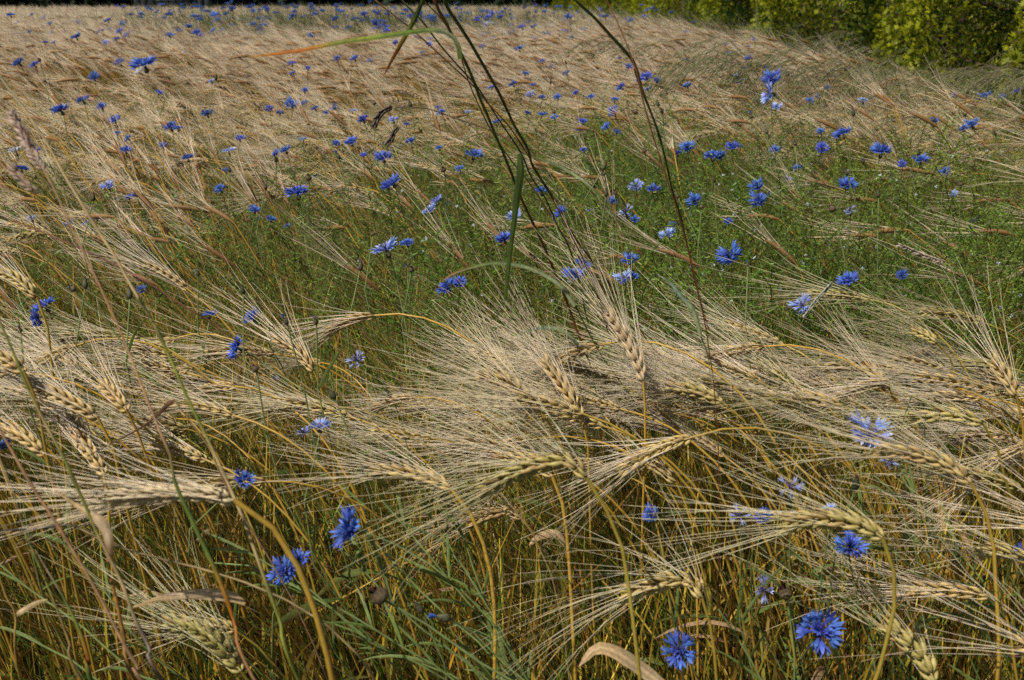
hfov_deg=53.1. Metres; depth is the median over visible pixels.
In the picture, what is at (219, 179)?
barley stalk
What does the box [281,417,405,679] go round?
cornflower
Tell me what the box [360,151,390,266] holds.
cornflower
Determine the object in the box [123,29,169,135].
cornflower
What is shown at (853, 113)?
cornflower bud
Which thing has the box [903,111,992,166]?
barley stalk
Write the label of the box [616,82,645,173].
cornflower
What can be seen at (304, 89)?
cornflower
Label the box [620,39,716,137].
brome grass
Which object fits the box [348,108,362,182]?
cornflower
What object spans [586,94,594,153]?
cornflower
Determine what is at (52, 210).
barley stalk
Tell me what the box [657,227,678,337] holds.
cornflower
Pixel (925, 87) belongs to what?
brome grass
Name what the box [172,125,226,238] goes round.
cornflower
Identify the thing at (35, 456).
seed head
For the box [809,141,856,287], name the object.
cornflower
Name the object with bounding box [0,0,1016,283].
ground
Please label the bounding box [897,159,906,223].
cornflower
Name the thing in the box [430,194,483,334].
cornflower
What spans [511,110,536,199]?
cornflower
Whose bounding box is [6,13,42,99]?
cornflower
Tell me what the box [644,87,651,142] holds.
cornflower
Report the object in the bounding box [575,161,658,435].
cornflower bud
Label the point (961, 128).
cornflower
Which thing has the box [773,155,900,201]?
barley stalk
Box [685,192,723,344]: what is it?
cornflower
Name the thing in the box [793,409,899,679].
cornflower
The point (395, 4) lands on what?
spruce tree
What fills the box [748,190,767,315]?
cornflower
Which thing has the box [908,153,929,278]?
cornflower
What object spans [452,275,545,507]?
cornflower
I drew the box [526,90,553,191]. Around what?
cornflower
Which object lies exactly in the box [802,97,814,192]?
cornflower
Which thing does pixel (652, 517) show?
cornflower
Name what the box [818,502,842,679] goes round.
cornflower
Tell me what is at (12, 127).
barley stalk
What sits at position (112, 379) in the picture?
barley stalk
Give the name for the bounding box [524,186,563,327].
cornflower
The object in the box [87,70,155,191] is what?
cornflower
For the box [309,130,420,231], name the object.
barley stalk
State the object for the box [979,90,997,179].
cornflower
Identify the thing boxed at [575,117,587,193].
cornflower
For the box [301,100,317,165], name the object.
cornflower
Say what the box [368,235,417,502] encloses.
cornflower
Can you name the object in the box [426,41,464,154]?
cornflower
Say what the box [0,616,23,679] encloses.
barley stalk
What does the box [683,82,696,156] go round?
cornflower
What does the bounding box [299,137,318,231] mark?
cornflower
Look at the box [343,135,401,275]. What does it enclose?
cornflower
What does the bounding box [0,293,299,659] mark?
barley stalk
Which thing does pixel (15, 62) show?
cornflower
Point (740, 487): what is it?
barley stalk
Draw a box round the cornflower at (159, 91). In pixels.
[148,89,165,163]
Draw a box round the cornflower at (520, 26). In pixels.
[517,24,542,129]
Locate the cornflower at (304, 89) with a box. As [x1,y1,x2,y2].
[300,87,336,182]
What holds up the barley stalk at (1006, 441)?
on the ground at (680, 164)
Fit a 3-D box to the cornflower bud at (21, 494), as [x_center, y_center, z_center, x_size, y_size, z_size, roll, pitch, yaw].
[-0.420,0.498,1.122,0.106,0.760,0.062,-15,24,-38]
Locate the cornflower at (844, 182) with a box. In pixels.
[828,176,857,281]
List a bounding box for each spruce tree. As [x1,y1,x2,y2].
[0,0,38,9]
[0,0,106,9]
[27,0,134,8]
[93,0,133,7]
[223,0,289,8]
[235,0,334,8]
[249,0,411,9]
[338,0,436,8]
[389,0,486,7]
[441,0,544,7]
[480,0,557,9]
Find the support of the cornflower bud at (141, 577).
on the ground at (680, 164)
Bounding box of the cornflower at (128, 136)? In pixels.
[125,134,168,234]
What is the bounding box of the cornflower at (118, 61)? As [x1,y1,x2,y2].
[114,58,162,168]
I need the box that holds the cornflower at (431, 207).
[422,202,490,361]
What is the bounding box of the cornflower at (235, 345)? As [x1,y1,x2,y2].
[227,334,512,627]
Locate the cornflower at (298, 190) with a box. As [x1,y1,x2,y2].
[283,184,328,354]
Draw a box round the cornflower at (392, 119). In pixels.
[388,116,406,197]
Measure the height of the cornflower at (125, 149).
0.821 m
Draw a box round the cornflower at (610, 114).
[607,108,631,193]
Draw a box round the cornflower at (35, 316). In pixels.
[29,308,183,629]
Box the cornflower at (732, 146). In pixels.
[725,141,745,260]
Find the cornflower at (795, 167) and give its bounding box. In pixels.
[793,163,802,252]
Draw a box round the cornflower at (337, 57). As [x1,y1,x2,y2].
[333,55,353,127]
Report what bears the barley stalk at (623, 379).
on the ground at (680, 164)
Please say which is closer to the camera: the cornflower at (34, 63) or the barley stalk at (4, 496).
the barley stalk at (4, 496)
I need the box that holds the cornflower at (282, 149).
[279,145,327,299]
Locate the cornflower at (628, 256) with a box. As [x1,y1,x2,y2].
[620,251,718,505]
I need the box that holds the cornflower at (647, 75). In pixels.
[640,71,652,137]
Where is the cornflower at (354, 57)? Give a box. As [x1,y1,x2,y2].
[349,55,396,159]
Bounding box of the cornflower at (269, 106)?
[264,105,274,145]
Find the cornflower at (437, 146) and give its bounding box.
[435,145,453,239]
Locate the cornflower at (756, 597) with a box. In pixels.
[729,503,789,679]
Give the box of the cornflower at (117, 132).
[113,130,182,328]
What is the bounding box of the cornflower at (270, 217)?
[254,215,316,382]
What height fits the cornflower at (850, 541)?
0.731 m
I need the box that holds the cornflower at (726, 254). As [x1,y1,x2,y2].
[715,240,783,486]
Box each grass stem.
[248,0,628,550]
[371,105,659,550]
[375,0,646,536]
[384,0,738,538]
[401,0,618,515]
[443,0,742,527]
[443,261,695,653]
[504,153,523,504]
[517,326,640,653]
[535,156,706,499]
[574,0,759,502]
[606,0,719,659]
[657,274,729,649]
[735,281,833,541]
[896,243,1023,353]
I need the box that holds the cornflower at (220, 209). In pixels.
[220,168,252,287]
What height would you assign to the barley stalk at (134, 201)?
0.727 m
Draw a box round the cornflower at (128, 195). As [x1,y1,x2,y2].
[125,194,181,343]
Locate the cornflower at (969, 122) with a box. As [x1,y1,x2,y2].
[963,117,985,265]
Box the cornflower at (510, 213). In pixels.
[504,209,565,431]
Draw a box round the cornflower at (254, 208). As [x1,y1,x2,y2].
[244,204,319,376]
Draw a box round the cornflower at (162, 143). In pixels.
[157,141,217,287]
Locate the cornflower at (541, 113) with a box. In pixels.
[531,112,546,158]
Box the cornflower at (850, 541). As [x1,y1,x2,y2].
[831,530,875,672]
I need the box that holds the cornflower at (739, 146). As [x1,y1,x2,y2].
[733,144,743,226]
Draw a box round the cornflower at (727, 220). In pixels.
[714,218,732,315]
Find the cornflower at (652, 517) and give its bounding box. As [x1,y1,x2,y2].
[642,502,699,679]
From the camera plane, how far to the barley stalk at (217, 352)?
1.35 m
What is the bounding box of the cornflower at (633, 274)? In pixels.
[605,269,682,509]
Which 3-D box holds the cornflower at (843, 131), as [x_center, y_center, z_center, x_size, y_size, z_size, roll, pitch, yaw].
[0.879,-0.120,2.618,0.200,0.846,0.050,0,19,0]
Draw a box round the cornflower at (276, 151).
[271,149,342,295]
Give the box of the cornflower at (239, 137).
[234,134,286,286]
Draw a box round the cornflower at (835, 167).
[831,130,851,266]
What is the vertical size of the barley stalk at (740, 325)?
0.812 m
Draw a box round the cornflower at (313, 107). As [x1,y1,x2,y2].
[311,105,333,177]
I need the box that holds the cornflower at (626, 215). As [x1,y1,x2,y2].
[617,204,634,297]
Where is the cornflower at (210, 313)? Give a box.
[197,309,336,557]
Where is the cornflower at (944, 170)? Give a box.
[938,166,965,303]
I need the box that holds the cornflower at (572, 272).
[561,266,603,464]
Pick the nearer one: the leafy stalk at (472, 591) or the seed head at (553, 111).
the leafy stalk at (472, 591)
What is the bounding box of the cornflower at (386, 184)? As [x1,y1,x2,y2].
[381,180,435,314]
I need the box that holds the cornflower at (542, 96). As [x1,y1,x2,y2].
[536,94,545,153]
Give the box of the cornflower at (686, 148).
[678,140,695,218]
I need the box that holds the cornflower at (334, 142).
[325,139,340,219]
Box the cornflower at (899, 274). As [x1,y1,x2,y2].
[886,268,947,447]
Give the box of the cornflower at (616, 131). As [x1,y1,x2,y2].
[602,129,620,189]
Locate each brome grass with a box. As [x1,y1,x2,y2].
[541,36,642,89]
[550,38,640,96]
[561,33,677,104]
[569,43,667,155]
[590,42,693,117]
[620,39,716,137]
[623,54,758,191]
[636,50,765,189]
[638,37,782,164]
[641,60,766,124]
[644,37,765,174]
[650,55,760,134]
[651,50,770,137]
[653,57,773,229]
[663,49,789,159]
[672,52,807,171]
[687,47,820,173]
[687,66,776,145]
[700,65,822,169]
[707,55,828,170]
[707,67,836,175]
[711,50,848,165]
[714,58,842,172]
[717,69,837,183]
[728,36,871,104]
[732,44,862,132]
[738,58,839,171]
[739,68,865,137]
[750,73,856,151]
[755,69,887,198]
[767,60,872,195]
[774,60,881,180]
[776,20,837,75]
[783,66,904,153]
[785,41,873,92]
[790,63,901,138]
[792,47,912,125]
[798,31,875,87]
[806,70,920,130]
[807,62,905,108]
[809,30,876,69]
[817,45,891,98]
[824,56,903,187]
[833,66,950,146]
[835,60,896,166]
[836,70,935,154]
[838,69,955,145]
[847,67,959,144]
[859,71,971,197]
[862,66,945,188]
[873,47,939,78]
[880,71,1003,149]
[888,68,999,149]
[894,68,1012,197]
[894,70,1022,148]
[899,70,1023,152]
[904,67,1020,155]
[907,71,1005,160]
[914,59,957,93]
[918,41,992,115]
[918,73,1023,151]
[923,64,1020,128]
[931,69,1023,108]
[933,70,1023,109]
[940,66,1023,145]
[943,67,1023,109]
[950,69,1023,132]
[957,69,1023,115]
[962,67,1022,100]
[963,66,1023,100]
[969,77,1023,123]
[971,74,1023,114]
[972,112,1023,161]
[976,49,1009,73]
[978,78,1023,123]
[982,76,1023,131]
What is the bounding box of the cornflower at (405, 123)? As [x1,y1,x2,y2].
[395,121,445,251]
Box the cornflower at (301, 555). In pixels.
[233,548,310,679]
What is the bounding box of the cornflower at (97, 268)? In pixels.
[93,218,133,326]
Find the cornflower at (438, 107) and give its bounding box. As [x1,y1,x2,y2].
[432,105,441,164]
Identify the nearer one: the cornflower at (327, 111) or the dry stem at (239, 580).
the dry stem at (239, 580)
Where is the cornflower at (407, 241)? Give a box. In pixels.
[399,238,472,469]
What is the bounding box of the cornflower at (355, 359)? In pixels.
[345,351,481,657]
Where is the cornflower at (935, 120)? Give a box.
[916,117,937,213]
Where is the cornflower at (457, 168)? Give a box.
[454,166,516,330]
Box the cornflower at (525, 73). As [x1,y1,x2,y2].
[516,71,534,156]
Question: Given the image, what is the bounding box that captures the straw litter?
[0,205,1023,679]
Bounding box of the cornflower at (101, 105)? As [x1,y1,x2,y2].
[96,102,147,209]
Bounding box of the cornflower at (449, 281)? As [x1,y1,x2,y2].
[435,277,519,497]
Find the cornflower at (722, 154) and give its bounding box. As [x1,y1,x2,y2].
[714,150,729,245]
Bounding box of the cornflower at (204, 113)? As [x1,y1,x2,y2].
[200,109,261,264]
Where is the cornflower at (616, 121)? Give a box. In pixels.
[607,105,621,158]
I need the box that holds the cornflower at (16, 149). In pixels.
[8,146,101,309]
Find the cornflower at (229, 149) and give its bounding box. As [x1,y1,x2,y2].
[223,147,290,297]
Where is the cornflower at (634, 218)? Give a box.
[621,214,639,297]
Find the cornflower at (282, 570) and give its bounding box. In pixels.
[265,556,355,679]
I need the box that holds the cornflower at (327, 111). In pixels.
[322,104,362,207]
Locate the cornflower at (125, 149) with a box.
[119,145,185,317]
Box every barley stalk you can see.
[0,106,91,211]
[0,121,81,227]
[0,135,55,199]
[0,139,115,308]
[0,162,112,308]
[0,184,137,397]
[0,187,134,359]
[0,192,114,312]
[0,196,132,310]
[0,199,153,372]
[0,200,132,323]
[0,223,108,679]
[0,228,137,336]
[0,231,179,405]
[0,234,104,362]
[0,237,126,371]
[0,287,224,679]
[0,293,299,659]
[0,317,170,679]
[0,323,296,653]
[0,330,261,635]
[0,334,98,679]
[0,337,344,627]
[0,352,354,569]
[0,365,202,679]
[0,365,269,679]
[0,378,256,666]
[0,387,80,679]
[0,399,334,679]
[0,400,240,667]
[0,436,104,678]
[0,450,92,674]
[0,464,64,673]
[0,468,66,673]
[0,483,121,652]
[0,485,66,641]
[0,497,47,663]
[0,497,248,679]
[0,502,66,679]
[0,514,133,679]
[0,520,150,679]
[0,531,56,674]
[0,552,35,679]
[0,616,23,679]
[1,137,133,283]
[1,149,120,255]
[1,185,103,307]
[2,151,135,286]
[2,174,76,270]
[2,301,220,653]
[2,417,143,641]
[3,326,123,679]
[4,208,144,297]
[4,369,434,635]
[9,155,120,254]
[11,128,184,325]
[11,431,468,679]
[12,118,108,256]
[13,361,191,675]
[22,128,91,290]
[22,158,160,255]
[22,296,223,679]
[24,144,117,272]
[29,163,122,292]
[30,209,171,336]
[30,271,348,636]
[31,99,123,289]
[31,146,181,277]
[35,307,380,675]
[38,165,246,326]
[39,355,371,679]
[47,198,331,602]
[47,327,428,679]
[50,179,203,287]
[52,158,214,290]
[54,184,162,299]
[55,134,141,204]
[55,158,150,324]
[62,147,187,327]
[62,333,402,597]
[64,335,392,675]
[66,156,229,268]
[67,135,221,327]
[69,409,337,678]
[72,343,287,664]
[72,370,367,679]
[73,212,242,326]
[75,134,188,236]
[76,151,210,305]
[79,156,173,191]
[86,585,287,679]
[88,188,237,331]
[96,127,205,237]
[96,362,411,632]
[99,115,214,284]
[99,296,460,663]
[103,137,204,271]
[108,155,226,301]
[109,355,408,679]
[117,138,303,290]
[122,150,202,257]
[125,210,211,367]
[125,363,508,675]
[129,200,302,311]
[140,151,274,271]
[141,154,290,261]
[142,138,301,269]
[143,347,492,612]
[146,171,236,273]
[150,112,251,272]
[151,142,273,273]
[158,181,235,277]
[159,157,245,278]
[161,130,265,259]
[162,248,365,655]
[163,106,285,328]
[178,148,259,274]
[189,225,228,360]
[197,184,392,290]
[201,129,329,267]
[201,141,294,238]
[202,120,321,207]
[207,158,346,299]
[223,140,355,287]
[226,137,374,239]
[232,181,333,299]
[235,338,435,607]
[239,134,348,227]
[239,391,561,596]
[243,126,413,250]
[243,130,356,242]
[245,171,400,282]
[247,291,588,671]
[249,168,388,272]
[254,388,496,679]
[257,130,376,302]
[257,144,375,236]
[258,172,390,378]
[264,141,356,269]
[270,117,380,235]
[272,160,400,297]
[281,130,405,273]
[283,137,410,235]
[283,138,415,181]
[293,105,438,285]
[294,153,435,298]
[295,149,409,213]
[295,165,427,272]
[299,168,430,298]
[305,334,641,679]
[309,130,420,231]
[309,189,446,316]
[310,371,586,651]
[314,354,606,582]
[327,373,694,679]
[329,179,453,312]
[335,328,842,678]
[339,284,668,679]
[341,142,445,229]
[347,133,436,239]
[363,344,758,679]
[365,126,468,186]
[365,447,565,679]
[370,114,465,195]
[371,145,524,300]
[373,380,576,679]
[393,313,637,533]
[393,350,635,676]
[400,415,731,679]
[403,115,533,230]
[411,376,775,662]
[412,294,863,673]
[419,328,799,674]
[420,311,838,639]
[421,139,479,195]
[421,230,596,676]
[422,291,691,667]
[438,362,663,628]
[446,405,743,679]
[447,442,717,679]
[448,147,552,211]
[455,332,891,679]
[457,320,718,675]
[473,328,678,679]
[479,360,807,647]
[485,320,772,679]
[507,427,978,679]
[514,375,698,679]
[516,339,800,672]
[519,194,645,679]
[519,350,722,679]
[522,314,821,656]
[527,136,642,254]
[528,290,795,620]
[540,136,650,204]
[540,311,865,674]
[547,374,819,638]
[549,299,848,679]
[554,309,913,670]
[578,296,895,679]
[580,411,896,679]
[585,334,854,657]
[588,302,927,642]
[589,355,836,679]
[591,338,873,677]
[604,340,959,676]
[610,278,904,679]
[612,322,858,678]
[612,349,857,503]
[638,272,895,658]
[653,280,894,679]
[656,328,900,679]
[664,345,937,679]
[672,286,908,679]
[678,326,964,574]
[684,250,1002,647]
[685,459,938,679]
[687,301,1000,679]
[689,305,983,678]
[718,301,1022,456]
[719,96,834,238]
[728,134,854,229]
[736,355,1023,575]
[740,336,1023,535]
[751,530,1017,679]
[769,308,1020,418]
[773,132,860,218]
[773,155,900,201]
[773,278,955,679]
[782,345,1023,561]
[784,128,919,195]
[809,328,1023,401]
[816,363,1023,535]
[816,478,1023,661]
[820,261,1023,344]
[827,272,996,544]
[827,374,1023,431]
[827,405,1023,491]
[829,406,1021,470]
[839,309,1023,381]
[840,336,1023,399]
[840,468,1023,588]
[848,294,1023,395]
[869,367,1022,448]
[872,443,1022,563]
[876,140,998,188]
[878,161,1021,202]
[878,334,1023,423]
[879,124,1005,256]
[880,254,1023,677]
[887,326,1023,390]
[891,145,993,236]
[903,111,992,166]
[905,397,1023,471]
[914,136,1023,167]
[916,384,1023,440]
[925,150,1021,170]
[932,151,1019,188]
[935,158,1022,181]
[960,358,1023,410]
[965,102,1023,141]
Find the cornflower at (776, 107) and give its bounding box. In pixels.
[754,102,792,204]
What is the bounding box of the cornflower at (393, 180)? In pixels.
[384,173,456,376]
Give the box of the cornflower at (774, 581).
[747,475,806,679]
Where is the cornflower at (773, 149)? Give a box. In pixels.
[768,144,792,290]
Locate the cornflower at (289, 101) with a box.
[284,95,351,260]
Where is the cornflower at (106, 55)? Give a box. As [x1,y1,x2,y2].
[101,40,138,111]
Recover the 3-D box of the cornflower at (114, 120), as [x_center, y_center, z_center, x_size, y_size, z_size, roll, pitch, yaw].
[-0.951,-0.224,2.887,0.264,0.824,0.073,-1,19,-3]
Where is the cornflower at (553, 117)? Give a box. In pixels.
[550,113,581,224]
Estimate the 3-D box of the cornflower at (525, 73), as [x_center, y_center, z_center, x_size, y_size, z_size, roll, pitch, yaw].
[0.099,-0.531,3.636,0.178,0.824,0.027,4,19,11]
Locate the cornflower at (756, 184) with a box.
[748,176,784,320]
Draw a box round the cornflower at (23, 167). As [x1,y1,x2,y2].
[12,162,81,319]
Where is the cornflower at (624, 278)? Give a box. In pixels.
[611,268,687,481]
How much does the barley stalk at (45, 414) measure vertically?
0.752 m
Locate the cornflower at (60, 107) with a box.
[50,103,150,304]
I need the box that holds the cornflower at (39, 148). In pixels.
[33,147,81,257]
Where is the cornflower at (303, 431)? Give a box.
[296,425,449,679]
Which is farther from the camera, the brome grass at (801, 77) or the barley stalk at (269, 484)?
the brome grass at (801, 77)
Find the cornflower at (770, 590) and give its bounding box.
[756,574,843,679]
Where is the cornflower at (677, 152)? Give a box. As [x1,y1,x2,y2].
[676,150,686,246]
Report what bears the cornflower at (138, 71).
on the ground at (680, 164)
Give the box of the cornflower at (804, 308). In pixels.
[787,292,842,502]
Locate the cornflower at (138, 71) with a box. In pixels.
[134,67,167,137]
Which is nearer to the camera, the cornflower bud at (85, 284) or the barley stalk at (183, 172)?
the cornflower bud at (85, 284)
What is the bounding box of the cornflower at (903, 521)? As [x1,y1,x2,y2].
[880,395,961,674]
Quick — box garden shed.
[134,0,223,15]
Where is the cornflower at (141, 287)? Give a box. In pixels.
[136,285,179,391]
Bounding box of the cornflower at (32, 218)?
[27,216,79,347]
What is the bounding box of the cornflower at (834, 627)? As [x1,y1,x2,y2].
[772,607,846,679]
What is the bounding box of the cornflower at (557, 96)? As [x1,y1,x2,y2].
[554,92,572,170]
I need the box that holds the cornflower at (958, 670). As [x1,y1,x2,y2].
[947,542,1023,679]
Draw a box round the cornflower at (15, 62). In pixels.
[12,56,68,186]
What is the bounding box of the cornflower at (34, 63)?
[28,60,80,149]
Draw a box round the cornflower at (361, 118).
[357,114,415,252]
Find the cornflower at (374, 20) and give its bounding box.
[371,18,378,29]
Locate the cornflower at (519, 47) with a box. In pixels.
[514,44,540,146]
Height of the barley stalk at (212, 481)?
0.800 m
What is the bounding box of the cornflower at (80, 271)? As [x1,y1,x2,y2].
[64,219,124,357]
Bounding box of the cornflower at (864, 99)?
[857,97,869,179]
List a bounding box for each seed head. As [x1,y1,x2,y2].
[12,324,185,675]
[38,58,51,104]
[43,79,80,192]
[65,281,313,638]
[195,269,287,542]
[252,364,381,679]
[256,182,322,389]
[306,174,362,380]
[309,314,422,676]
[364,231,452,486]
[369,586,512,679]
[372,100,409,276]
[401,266,480,531]
[441,167,495,344]
[552,110,573,220]
[601,171,619,272]
[613,189,624,312]
[632,109,675,281]
[642,148,668,303]
[665,90,682,184]
[675,193,715,337]
[697,204,703,339]
[762,128,778,267]
[779,585,795,679]
[792,139,816,317]
[829,204,845,454]
[861,156,876,309]
[940,149,951,303]
[958,181,975,349]
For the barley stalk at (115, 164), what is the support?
on the ground at (680, 164)
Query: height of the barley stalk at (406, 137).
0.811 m
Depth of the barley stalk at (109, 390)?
1.08 m
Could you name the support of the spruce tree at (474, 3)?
on the ground at (680, 164)
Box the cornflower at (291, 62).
[287,60,336,167]
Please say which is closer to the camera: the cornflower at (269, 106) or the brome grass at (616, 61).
the cornflower at (269, 106)
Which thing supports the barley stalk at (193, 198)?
on the ground at (680, 164)
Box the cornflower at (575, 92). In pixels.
[572,89,618,215]
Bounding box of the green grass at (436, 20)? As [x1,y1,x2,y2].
[0,0,1023,679]
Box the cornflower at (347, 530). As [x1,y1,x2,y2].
[329,504,552,679]
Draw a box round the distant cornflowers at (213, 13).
[119,2,673,146]
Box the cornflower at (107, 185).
[98,179,144,314]
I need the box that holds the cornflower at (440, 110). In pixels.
[435,109,476,235]
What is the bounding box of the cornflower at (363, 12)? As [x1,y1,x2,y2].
[360,10,390,103]
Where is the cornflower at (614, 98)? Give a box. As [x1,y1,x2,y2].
[608,96,626,192]
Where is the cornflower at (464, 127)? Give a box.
[461,110,477,194]
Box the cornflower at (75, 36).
[70,32,126,206]
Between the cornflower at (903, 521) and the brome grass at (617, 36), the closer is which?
the cornflower at (903, 521)
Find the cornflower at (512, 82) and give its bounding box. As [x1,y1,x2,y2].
[508,81,529,149]
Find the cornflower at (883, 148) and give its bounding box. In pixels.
[865,140,897,291]
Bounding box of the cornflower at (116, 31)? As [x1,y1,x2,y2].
[114,28,147,90]
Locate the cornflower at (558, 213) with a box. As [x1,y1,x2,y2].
[554,205,596,331]
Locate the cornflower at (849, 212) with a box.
[844,205,859,339]
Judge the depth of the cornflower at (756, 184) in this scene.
2.05 m
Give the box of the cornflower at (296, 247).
[284,223,332,339]
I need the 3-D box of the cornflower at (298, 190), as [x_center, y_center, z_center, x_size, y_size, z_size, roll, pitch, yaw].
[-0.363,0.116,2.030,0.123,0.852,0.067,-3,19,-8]
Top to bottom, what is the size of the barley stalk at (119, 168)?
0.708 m
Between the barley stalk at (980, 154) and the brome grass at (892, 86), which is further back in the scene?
the brome grass at (892, 86)
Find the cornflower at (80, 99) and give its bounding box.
[74,95,156,290]
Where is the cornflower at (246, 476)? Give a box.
[173,467,275,679]
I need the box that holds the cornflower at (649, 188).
[644,183,691,340]
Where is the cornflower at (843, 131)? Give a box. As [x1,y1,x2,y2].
[832,126,862,242]
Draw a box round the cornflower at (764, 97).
[760,79,806,227]
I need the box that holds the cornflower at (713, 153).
[702,149,729,266]
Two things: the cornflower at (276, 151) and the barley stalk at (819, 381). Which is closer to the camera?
the barley stalk at (819, 381)
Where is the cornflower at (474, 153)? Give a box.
[460,148,509,286]
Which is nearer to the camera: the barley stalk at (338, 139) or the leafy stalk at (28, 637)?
the leafy stalk at (28, 637)
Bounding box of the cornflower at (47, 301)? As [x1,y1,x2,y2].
[32,297,165,585]
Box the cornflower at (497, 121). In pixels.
[493,119,511,188]
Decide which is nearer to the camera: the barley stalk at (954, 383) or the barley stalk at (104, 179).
the barley stalk at (954, 383)
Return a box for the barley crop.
[0,2,1023,547]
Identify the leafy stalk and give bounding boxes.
[0,564,153,679]
[0,626,97,679]
[23,478,186,679]
[200,529,445,679]
[210,529,499,679]
[316,518,590,679]
[325,585,482,679]
[336,508,501,679]
[381,479,521,679]
[389,437,594,679]
[433,507,522,675]
[707,552,767,679]
[776,550,915,679]
[829,487,948,679]
[835,534,1023,679]
[838,476,1023,653]
[886,440,1023,673]
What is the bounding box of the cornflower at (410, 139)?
[398,137,455,274]
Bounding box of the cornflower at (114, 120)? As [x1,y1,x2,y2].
[109,113,194,258]
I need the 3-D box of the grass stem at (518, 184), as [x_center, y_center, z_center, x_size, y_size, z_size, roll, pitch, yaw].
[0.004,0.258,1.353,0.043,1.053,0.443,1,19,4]
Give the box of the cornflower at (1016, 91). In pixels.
[1012,87,1020,135]
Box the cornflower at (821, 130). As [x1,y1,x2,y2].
[815,127,836,227]
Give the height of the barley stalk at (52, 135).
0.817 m
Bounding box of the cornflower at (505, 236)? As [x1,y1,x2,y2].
[494,231,534,376]
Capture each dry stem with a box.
[0,75,299,679]
[0,216,569,679]
[0,320,162,679]
[0,428,142,679]
[0,457,82,679]
[0,523,374,679]
[0,578,47,679]
[6,107,255,679]
[35,549,92,679]
[87,399,327,679]
[109,578,245,679]
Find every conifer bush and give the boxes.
[550,0,564,10]
[557,0,570,11]
[559,0,573,10]
[571,0,589,12]
[583,0,611,13]
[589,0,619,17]
[611,0,643,16]
[611,0,644,16]
[619,0,666,23]
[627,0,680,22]
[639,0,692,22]
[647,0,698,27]
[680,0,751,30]
[691,0,768,34]
[699,0,773,37]
[702,0,824,55]
[742,0,856,62]
[753,0,905,80]
[821,0,1006,114]
[866,0,1017,123]
[884,0,1023,169]
[977,0,1023,193]
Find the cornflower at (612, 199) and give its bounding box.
[600,196,617,300]
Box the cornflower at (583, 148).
[580,146,588,234]
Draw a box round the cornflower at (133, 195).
[131,192,200,352]
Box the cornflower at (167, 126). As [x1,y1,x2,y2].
[161,120,223,254]
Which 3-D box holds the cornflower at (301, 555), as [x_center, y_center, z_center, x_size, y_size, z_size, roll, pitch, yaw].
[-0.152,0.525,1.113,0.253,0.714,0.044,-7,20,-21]
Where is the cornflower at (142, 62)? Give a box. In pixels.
[128,54,191,241]
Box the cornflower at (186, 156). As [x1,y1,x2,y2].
[181,153,236,315]
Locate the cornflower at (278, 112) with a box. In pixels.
[274,109,317,231]
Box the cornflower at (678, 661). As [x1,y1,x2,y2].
[660,630,696,679]
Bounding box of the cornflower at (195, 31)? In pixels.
[191,29,206,70]
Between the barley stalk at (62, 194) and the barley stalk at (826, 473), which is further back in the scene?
the barley stalk at (62, 194)
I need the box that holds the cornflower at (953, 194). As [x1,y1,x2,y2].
[947,188,957,283]
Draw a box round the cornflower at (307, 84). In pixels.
[305,66,360,209]
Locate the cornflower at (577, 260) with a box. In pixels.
[551,258,654,482]
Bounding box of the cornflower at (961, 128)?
[958,124,967,216]
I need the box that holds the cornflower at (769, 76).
[760,68,780,185]
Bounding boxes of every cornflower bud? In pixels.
[18,490,85,679]
[59,406,200,679]
[74,277,185,584]
[82,192,140,374]
[125,286,259,670]
[190,111,234,269]
[209,73,264,246]
[228,165,273,321]
[240,284,353,613]
[273,153,337,365]
[281,314,378,677]
[315,388,437,679]
[334,150,389,343]
[347,260,413,564]
[408,100,441,282]
[414,602,447,679]
[418,128,457,274]
[428,613,524,679]
[543,79,579,229]
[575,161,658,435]
[593,178,627,360]
[599,188,607,304]
[656,99,680,242]
[660,108,676,243]
[712,176,741,343]
[745,260,805,551]
[749,111,771,262]
[826,474,872,679]
[843,169,862,330]
[850,107,865,288]
[876,189,884,349]
[902,149,925,303]
[993,130,1001,290]
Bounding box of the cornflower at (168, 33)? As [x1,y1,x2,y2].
[166,32,185,97]
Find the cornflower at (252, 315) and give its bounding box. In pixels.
[241,307,393,634]
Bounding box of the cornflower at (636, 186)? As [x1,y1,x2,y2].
[628,178,664,316]
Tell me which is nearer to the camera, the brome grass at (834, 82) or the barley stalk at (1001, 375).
the barley stalk at (1001, 375)
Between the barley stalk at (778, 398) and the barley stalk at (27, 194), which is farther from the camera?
the barley stalk at (27, 194)
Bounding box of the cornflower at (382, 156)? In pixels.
[373,149,445,312]
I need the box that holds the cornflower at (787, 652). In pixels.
[750,506,800,679]
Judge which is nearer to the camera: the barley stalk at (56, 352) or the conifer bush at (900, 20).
the barley stalk at (56, 352)
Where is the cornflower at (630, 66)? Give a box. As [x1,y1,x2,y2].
[624,64,633,130]
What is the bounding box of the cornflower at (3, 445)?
[0,438,111,679]
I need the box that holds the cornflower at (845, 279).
[830,271,882,505]
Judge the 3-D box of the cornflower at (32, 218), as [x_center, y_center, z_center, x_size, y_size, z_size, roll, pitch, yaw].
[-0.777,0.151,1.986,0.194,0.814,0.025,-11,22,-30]
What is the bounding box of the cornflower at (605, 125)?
[601,122,655,289]
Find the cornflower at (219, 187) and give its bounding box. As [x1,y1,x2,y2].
[214,183,299,376]
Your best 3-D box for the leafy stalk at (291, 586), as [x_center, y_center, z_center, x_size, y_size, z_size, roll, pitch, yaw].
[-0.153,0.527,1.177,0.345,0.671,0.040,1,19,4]
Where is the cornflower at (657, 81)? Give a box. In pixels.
[647,77,660,136]

